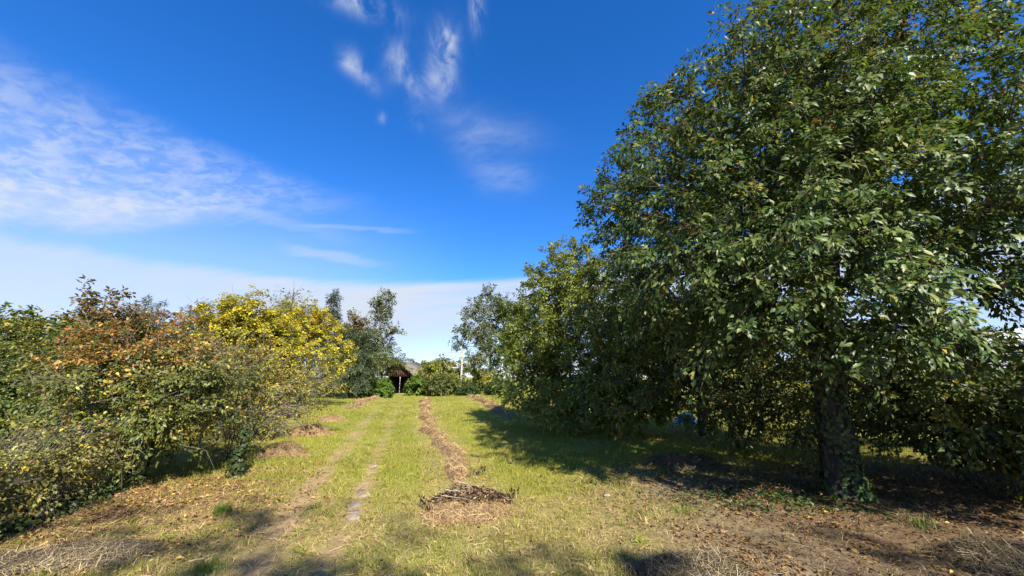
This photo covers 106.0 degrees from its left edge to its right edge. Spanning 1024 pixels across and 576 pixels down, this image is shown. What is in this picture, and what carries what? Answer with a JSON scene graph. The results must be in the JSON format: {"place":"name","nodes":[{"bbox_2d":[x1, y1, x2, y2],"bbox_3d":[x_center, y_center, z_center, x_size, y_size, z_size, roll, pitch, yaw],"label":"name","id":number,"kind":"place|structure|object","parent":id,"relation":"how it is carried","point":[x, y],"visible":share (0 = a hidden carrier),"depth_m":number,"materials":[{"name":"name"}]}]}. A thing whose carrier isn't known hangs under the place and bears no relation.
{"place":"outdoors","nodes":[
{"label":"outdoors","id":0,"kind":"place"},
{"bbox_2d":[344,416,395,519],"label":"path","id":1,"kind":"structure","parent":0,"point":[353,513],"depth_m":5.20,"materials":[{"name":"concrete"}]},
{"bbox_2d":[346,351,413,383],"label":"tree","id":2,"kind":"object","parent":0,"point":[389,364],"visible":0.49,"depth_m":35.11,"materials":[{"name":"green plant"}]},
{"bbox_2d":[0,377,1023,575],"bbox_3d":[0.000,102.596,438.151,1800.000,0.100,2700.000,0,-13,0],"label":"ground","id":3,"kind":"structure","parent":0,"point":[261,551],"depth_m":4.73,"materials":[{"name":"green plant"}]},
{"bbox_2d":[0,322,25,376],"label":"hedge bush","id":4,"kind":"object","parent":3,"relation":"on","point":[6,335],"visible":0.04,"depth_m":10.65,"materials":[{"name":"green plant"}]},
{"bbox_2d":[0,317,92,459],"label":"hedge bush","id":5,"kind":"object","parent":3,"relation":"on","point":[7,401],"visible":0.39,"depth_m":8.06,"materials":[{"name":"green plant"}]},
{"bbox_2d":[0,301,97,393],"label":"deciduous tree","id":6,"kind":"object","parent":3,"relation":"on","point":[15,318],"visible":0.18,"depth_m":14.63,"materials":[{"name":"green plant"}]},
{"bbox_2d":[0,321,127,448],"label":"hedge bush","id":7,"kind":"object","parent":3,"relation":"on","point":[39,347],"visible":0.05,"depth_m":9.88,"materials":[{"name":"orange plant"}]},
{"bbox_2d":[0,406,143,536],"bbox_3d":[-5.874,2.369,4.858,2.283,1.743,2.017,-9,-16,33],"label":"fence weeds","id":8,"kind":"object","parent":3,"relation":"on","point":[73,468],"visible":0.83,"depth_m":4.91,"materials":[{"name":"green plant"}]},
{"bbox_2d":[0,472,148,542],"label":"ivy fringe","id":9,"kind":"object","parent":3,"relation":"on","point":[6,528],"visible":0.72,"depth_m":4.89,"materials":[{"name":"green plant"}]},
{"bbox_2d":[0,533,179,575],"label":"hay heap","id":10,"kind":"object","parent":3,"relation":"on","point":[73,553],"visible":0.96,"depth_m":3.52,"materials":[{"name":"plant"}]},
{"bbox_2d":[46,274,149,350],"bbox_3d":[-18.080,2.489,16.757,3.357,6.069,3.053,-4,-14,17],"label":"chestnut tree","id":11,"kind":"object","parent":3,"relation":"on","point":[91,314],"visible":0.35,"depth_m":16.90,"materials":[{"name":"green plant"}]},
{"bbox_2d":[114,293,168,411],"bbox_3d":[-18.290,3.057,18.749,2.631,5.856,2.486,0,-13,0],"label":"pine tree","id":12,"kind":"object","parent":3,"relation":"on","point":[149,313],"visible":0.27,"depth_m":18.97,"materials":[{"name":"green plant"}]},
{"bbox_2d":[0,292,285,498],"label":"shrub","id":13,"kind":"object","parent":3,"relation":"on","point":[196,396],"visible":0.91,"depth_m":6.08,"materials":[{"name":"green plant"}]},
{"bbox_2d":[0,386,320,521],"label":"wire fence","id":14,"kind":"object","parent":3,"relation":"on","point":[93,453],"visible":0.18,"depth_m":5.02,"materials":[{"name":"green paint"}]},
{"bbox_2d":[150,297,217,371],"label":"conifer tree","id":15,"kind":"object","parent":3,"relation":"on","point":[189,311],"visible":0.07,"depth_m":23.95,"materials":[{"name":"green plant"}]},
{"bbox_2d":[188,554,227,575],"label":"grass tuft","id":16,"kind":"object","parent":3,"relation":"on","point":[209,568],"visible":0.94,"depth_m":3.38,"materials":[{"name":"green plant"}]},
{"bbox_2d":[206,501,233,516],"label":"grass tuft","id":17,"kind":"object","parent":3,"relation":"on","point":[219,510],"visible":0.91,"depth_m":4.79,"materials":[{"name":"green plant"}]},
{"bbox_2d":[143,285,302,424],"bbox_3d":[-10.262,2.345,13.880,4.060,5.038,4.293,-6,-14,24],"label":"yellow tree","id":18,"kind":"object","parent":3,"relation":"on","point":[248,320],"visible":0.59,"depth_m":13.80,"materials":[{"name":"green plant"}]},
{"bbox_2d":[223,422,251,478],"bbox_3d":[-4.712,2.804,6.654,0.332,0.954,0.332,-12,-18,42],"label":"ivy stump","id":19,"kind":"object","parent":3,"relation":"on","point":[236,469],"visible":0.94,"depth_m":6.61,"materials":[{"name":"green plant"}]},
{"bbox_2d":[158,375,334,467],"bbox_3d":[-5.601,2.855,8.033,3.591,2.868,2.283,0,-13,0],"label":"shrub","id":20,"kind":"object","parent":3,"relation":"on","point":[234,430],"visible":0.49,"depth_m":7.98,"materials":[{"name":"green plant"}]},
{"bbox_2d":[176,316,362,443],"bbox_3d":[-7.268,2.925,10.443,5.916,4.322,4.173,0,-13,0],"label":"shrub","id":21,"kind":"object","parent":3,"relation":"on","point":[279,386],"visible":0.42,"depth_m":10.68,"materials":[{"name":"green plant"}]},
{"bbox_2d":[231,310,315,414],"bbox_3d":[-9.568,2.945,15.054,3.079,4.396,3.113,-7,-15,27],"label":"yellow tree","id":22,"kind":"object","parent":3,"relation":"on","point":[294,336],"visible":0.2,"depth_m":15.17,"materials":[{"name":"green plant"}]},
{"bbox_2d":[249,440,314,458],"bbox_3d":[-5.036,3.552,8.492,1.519,0.437,1.240,0,-13,0],"label":"hay heap","id":23,"kind":"object","parent":3,"relation":"on","point":[289,447],"visible":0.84,"depth_m":8.21,"materials":[{"name":"plant"}]},
{"bbox_2d":[263,278,311,392],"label":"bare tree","id":24,"kind":"object","parent":3,"relation":"on","point":[287,298],"visible":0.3,"depth_m":33.33,"materials":[{"name":"yellow plant"}]},
{"bbox_2d":[284,421,336,437],"bbox_3d":[-5.889,4.151,11.363,1.492,0.520,1.520,3,-13,-15],"label":"hay heap","id":25,"kind":"object","parent":3,"relation":"on","point":[314,429],"visible":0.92,"depth_m":11.09,"materials":[{"name":"plant"}]},
{"bbox_2d":[273,297,359,406],"bbox_3d":[-12.011,3.518,21.875,6.360,6.340,4.508,0,-13,0],"label":"yellow tree","id":26,"kind":"object","parent":3,"relation":"on","point":[317,319],"visible":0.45,"depth_m":21.92,"materials":[{"name":"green plant"}]},
{"bbox_2d":[297,288,350,397],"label":"spruce tree","id":27,"kind":"object","parent":3,"relation":"on","point":[331,302],"visible":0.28,"depth_m":31.52,"materials":[{"name":"green plant"}]},
{"bbox_2d":[314,414,348,422],"bbox_3d":[-6.912,4.984,14.762,1.480,0.381,1.344,-7,-15,28],"label":"hay heap","id":28,"kind":"object","parent":3,"relation":"on","point":[337,418],"visible":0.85,"depth_m":14.59,"materials":[{"name":"plant"}]},
{"bbox_2d":[330,307,372,396],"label":"deciduous tree","id":29,"kind":"object","parent":3,"relation":"on","point":[359,325],"visible":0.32,"depth_m":33.68,"materials":[{"name":"green plant"}]},
{"bbox_2d":[332,324,381,398],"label":"pine tree","id":30,"kind":"object","parent":3,"relation":"on","point":[363,356],"visible":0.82,"depth_m":30.18,"materials":[{"name":"green plant"}]},
{"bbox_2d":[348,384,373,397],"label":"leafy shrub","id":31,"kind":"object","parent":3,"relation":"on","point":[363,393],"visible":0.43,"depth_m":30.84,"materials":[{"name":"green plant"}]},
{"bbox_2d":[344,395,379,408],"bbox_3d":[-9.900,7.533,25.761,1.431,0.490,12.157,3,-13,-12],"label":"hay windrow","id":32,"kind":"object","parent":3,"relation":"on","point":[359,403],"visible":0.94,"depth_m":23.58,"materials":[{"name":"plant"}]},
{"bbox_2d":[359,310,376,394],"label":"bare tree","id":33,"kind":"object","parent":3,"relation":"on","point":[368,325],"visible":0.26,"depth_m":36.13,"materials":[{"name":"green plant"}]},
{"bbox_2d":[363,376,394,397],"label":"leafy shrub","id":34,"kind":"object","parent":3,"relation":"on","point":[384,387],"visible":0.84,"depth_m":31.52,"materials":[{"name":"green plant"}]},
{"bbox_2d":[362,283,406,376],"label":"poplar tree","id":35,"kind":"object","parent":3,"relation":"on","point":[379,314],"visible":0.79,"depth_m":38.03,"materials":[{"name":"green plant"}]},
{"bbox_2d":[383,362,431,394],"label":"shed","id":36,"kind":"structure","parent":3,"relation":"on","point":[401,379],"depth_m":39.06,"materials":[{"name":"brown paint"}]},
{"bbox_2d":[403,373,427,395],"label":"leafy shrub","id":37,"kind":"object","parent":3,"relation":"on","point":[415,384],"visible":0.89,"depth_m":34.37,"materials":[{"name":"green plant"}]},
{"bbox_2d":[421,371,458,396],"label":"leafy shrub","id":38,"kind":"object","parent":3,"relation":"on","point":[436,387],"visible":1,"depth_m":33.50,"materials":[{"name":"green plant"}]},
{"bbox_2d":[432,353,449,371],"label":"tree","id":39,"kind":"object","parent":3,"relation":"on","point":[442,359],"visible":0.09,"depth_m":73.21,"materials":[{"name":"green plant"}]},
{"bbox_2d":[413,358,469,394],"bbox_3d":[-6.824,8.532,37.053,5.809,3.671,4.655,0,-13,0],"label":"leafy shrub","id":40,"kind":"object","parent":3,"relation":"on","point":[429,368],"visible":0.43,"depth_m":36.25,"materials":[{"name":"green plant"}]},
{"bbox_2d":[417,396,470,486],"bbox_3d":[-3.801,5.669,17.626,1.203,0.528,24.812,3,-13,-13],"label":"hay windrow","id":41,"kind":"object","parent":3,"relation":"on","point":[455,468],"visible":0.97,"depth_m":8.66,"materials":[{"name":"plant"}]},
{"bbox_2d":[449,371,462,393],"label":"leafy shrub","id":42,"kind":"object","parent":3,"relation":"on","point":[453,390],"visible":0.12,"depth_m":37.67,"materials":[{"name":"green plant"}]},
{"bbox_2d":[443,356,480,380],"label":"tree","id":43,"kind":"object","parent":3,"relation":"on","point":[465,368],"visible":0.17,"depth_m":69.72,"materials":[{"name":"green plant"}]},
{"bbox_2d":[454,379,481,395],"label":"leafy shrub","id":44,"kind":"object","parent":3,"relation":"on","point":[466,388],"visible":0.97,"depth_m":34.37,"materials":[{"name":"green plant"}]},
{"bbox_2d":[443,294,496,394],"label":"birch tree","id":45,"kind":"object","parent":3,"relation":"on","point":[474,359],"visible":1,"depth_m":36.76,"materials":[{"name":"green plant"}]},
{"bbox_2d":[414,494,526,529],"bbox_3d":[-0.527,2.798,4.949,1.443,0.257,1.267,4,-14,-17],"label":"hay heap","id":46,"kind":"object","parent":3,"relation":"on","point":[468,511],"visible":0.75,"depth_m":4.68,"materials":[{"name":"plant"}]},
{"bbox_2d":[419,495,432,511],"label":"withered sprig","id":47,"kind":"object","parent":46,"relation":"on","point":[423,502],"visible":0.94,"depth_m":4.91,"materials":[{"name":"brown plant"}]},
{"bbox_2d":[427,480,515,507],"bbox_3d":[-0.537,2.754,5.214,1.214,0.317,0.635,0,-13,0],"label":"brush pile","id":48,"kind":"object","parent":46,"relation":"on","point":[475,492],"visible":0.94,"depth_m":5.12,"materials":[{"name":"brown plant"}]},
{"bbox_2d":[468,465,485,475],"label":"withered sprig","id":49,"kind":"object","parent":3,"relation":"on","point":[481,467],"visible":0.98,"depth_m":6.56,"materials":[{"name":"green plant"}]},
{"bbox_2d":[467,363,503,393],"bbox_3d":[-2.807,9.333,38.835,3.667,3.635,3.603,9,-16,-33],"label":"leafy shrub","id":50,"kind":"object","parent":3,"relation":"on","point":[486,379],"visible":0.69,"depth_m":38.31,"materials":[{"name":"green plant"}]},
{"bbox_2d":[470,282,511,369],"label":"birch tree","id":51,"kind":"object","parent":3,"relation":"on","point":[488,298],"visible":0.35,"depth_m":42.87,"materials":[{"name":"green plant"}]},
{"bbox_2d":[465,394,519,418],"bbox_3d":[-1.432,7.021,23.569,1.629,0.566,17.337,3,-13,-11],"label":"hay windrow","id":52,"kind":"object","parent":3,"relation":"on","point":[488,403],"visible":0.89,"depth_m":20.75,"materials":[{"name":"plant"}]},
{"bbox_2d":[480,378,516,395],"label":"leafy shrub","id":53,"kind":"object","parent":3,"relation":"on","point":[490,393],"visible":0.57,"depth_m":35.36,"materials":[{"name":"green plant"}]},
{"bbox_2d":[495,486,518,498],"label":"withered sprig","id":54,"kind":"object","parent":3,"relation":"on","point":[511,489],"visible":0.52,"depth_m":5.31,"materials":[{"name":"brown plant"}]},
{"bbox_2d":[492,292,528,377],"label":"birch tree","id":55,"kind":"object","parent":3,"relation":"on","point":[502,310],"visible":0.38,"depth_m":39.62,"materials":[{"name":"green plant"}]},
{"bbox_2d":[0,448,1023,575],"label":"dry straw litter","id":56,"kind":"object","parent":3,"relation":"on","point":[687,524],"visible":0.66,"depth_m":4.30,"materials":[{"name":"beige plant"}]},
{"bbox_2d":[2,447,1023,575],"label":"fallen leaves","id":57,"kind":"object","parent":3,"relation":"on","point":[643,522],"visible":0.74,"depth_m":4.79,"materials":[{"name":"brown plant"}]},
{"bbox_2d":[473,333,558,387],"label":"tree","id":58,"kind":"object","parent":3,"relation":"on","point":[477,345],"visible":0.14,"depth_m":57.00,"materials":[{"name":"green plant"}]},
{"bbox_2d":[481,235,714,438],"bbox_3d":[2.692,1.504,13.237,7.423,7.014,5.939,0,-13,0],"label":"deciduous tree","id":59,"kind":"object","parent":3,"relation":"on","point":[544,349],"visible":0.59,"depth_m":11.95,"materials":[{"name":"green plant"}]},
{"bbox_2d":[606,542,758,575],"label":"hay heap","id":60,"kind":"object","parent":3,"relation":"on","point":[677,562],"visible":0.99,"depth_m":3.25,"materials":[{"name":"plant"}]},
{"bbox_2d":[667,502,702,517],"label":"grass tuft","id":61,"kind":"object","parent":3,"relation":"on","point":[684,512],"visible":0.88,"depth_m":4.81,"materials":[{"name":"green plant"}]},
{"bbox_2d":[673,413,696,424],"bbox_3d":[6.295,4.710,14.005,0.800,0.385,0.700,0,-13,0],"label":"blue tarp","id":62,"kind":"object","parent":3,"relation":"on","point":[676,421],"visible":0.3,"depth_m":13.81,"materials":[{"name":"blue plastic"}]},
{"bbox_2d":[634,449,738,473],"bbox_3d":[3.189,3.308,7.450,2.249,0.399,1.570,0,-13,0],"label":"hay heap","id":63,"kind":"object","parent":3,"relation":"on","point":[681,461],"visible":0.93,"depth_m":7.22,"materials":[{"name":"plant"}]},
{"bbox_2d":[599,261,784,435],"bbox_3d":[5.344,1.819,11.973,5.250,5.229,5.400,0,-13,0],"label":"boundary tree","id":64,"kind":"object","parent":3,"relation":"on","point":[683,293],"visible":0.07,"depth_m":11.11,"materials":[{"name":"green plant"}]},
{"bbox_2d":[664,296,800,440],"bbox_3d":[6.619,1.961,10.762,4.845,4.408,4.557,0,-13,0],"label":"boundary tree","id":65,"kind":"object","parent":3,"relation":"on","point":[783,352],"visible":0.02,"depth_m":10.05,"materials":[{"name":"green plant"}]},
{"bbox_2d":[665,336,806,460],"bbox_3d":[5.318,2.440,9.210,2.907,2.991,2.907,0,-13,0],"label":"boundary shrub","id":66,"kind":"object","parent":3,"relation":"on","point":[723,394],"visible":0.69,"depth_m":8.65,"materials":[{"name":"green plant"}]},
{"bbox_2d":[605,476,951,527],"bbox_3d":[3.588,2.915,5.394,4.356,0.164,2.381,0,-13,0],"label":"ivy ground cover","id":67,"kind":"object","parent":3,"relation":"on","point":[775,494],"visible":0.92,"depth_m":5.24,"materials":[{"name":"green plant"}]},
{"bbox_2d":[561,0,1023,504],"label":"deciduous tree","id":68,"kind":"object","parent":3,"relation":"on","point":[821,203],"visible":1,"depth_m":5.09,"materials":[{"name":"green plant"}]},
{"bbox_2d":[722,301,915,468],"bbox_3d":[6.142,1.978,7.754,3.569,3.501,3.252,0,-13,0],"label":"boundary shrub","id":69,"kind":"object","parent":3,"relation":"on","point":[804,395],"visible":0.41,"depth_m":7.41,"materials":[{"name":"green plant"}]},
{"bbox_2d":[634,393,1023,495],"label":"wire fence","id":70,"kind":"object","parent":3,"relation":"on","point":[639,431],"visible":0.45,"depth_m":6.84,"materials":[{"name":"metal"}]},
{"bbox_2d":[850,332,965,447],"bbox_3d":[9.571,2.374,9.312,3.487,2.912,3.510,0,-13,0],"label":"boundary shrub","id":71,"kind":"object","parent":3,"relation":"on","point":[891,359],"visible":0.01,"depth_m":9.49,"materials":[{"name":"green plant"}]},
{"bbox_2d":[806,328,1023,393],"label":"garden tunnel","id":72,"kind":"structure","parent":3,"relation":"on","point":[1020,331],"depth_m":13.91,"materials":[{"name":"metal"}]},
{"bbox_2d":[900,511,937,530],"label":"grass tuft","id":73,"kind":"object","parent":3,"relation":"on","point":[919,522],"visible":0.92,"depth_m":4.39,"materials":[{"name":"green plant"}]},
{"bbox_2d":[847,318,1023,494],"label":"boundary shrub","id":74,"kind":"object","parent":3,"relation":"on","point":[911,404],"visible":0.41,"depth_m":6.02,"materials":[{"name":"green plant"}]},
{"bbox_2d":[911,529,1023,575],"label":"hay heap","id":75,"kind":"object","parent":3,"relation":"on","point":[1000,557],"visible":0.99,"depth_m":3.48,"materials":[{"name":"plant"}]},
{"bbox_2d":[938,361,1023,487],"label":"boundary shrub","id":76,"kind":"object","parent":3,"relation":"on","point":[993,456],"visible":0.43,"depth_m":5.41,"materials":[{"name":"green plant"}]},
{"bbox_2d":[1001,481,1023,500],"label":"seedling","id":77,"kind":"object","parent":3,"relation":"on","point":[1015,496],"visible":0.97,"depth_m":5.19,"materials":[{"name":"green plant"}]},
{"bbox_2d":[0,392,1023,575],"bbox_3d":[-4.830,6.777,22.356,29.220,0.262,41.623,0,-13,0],"label":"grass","id":78,"kind":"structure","parent":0,"point":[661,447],"depth_m":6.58,"materials":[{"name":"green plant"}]},
{"bbox_2d":[0,0,1023,376],"label":"sky","id":79,"kind":"structure","parent":0,"point":[180,153],"materials":[{"name":"blue"}]}
]}

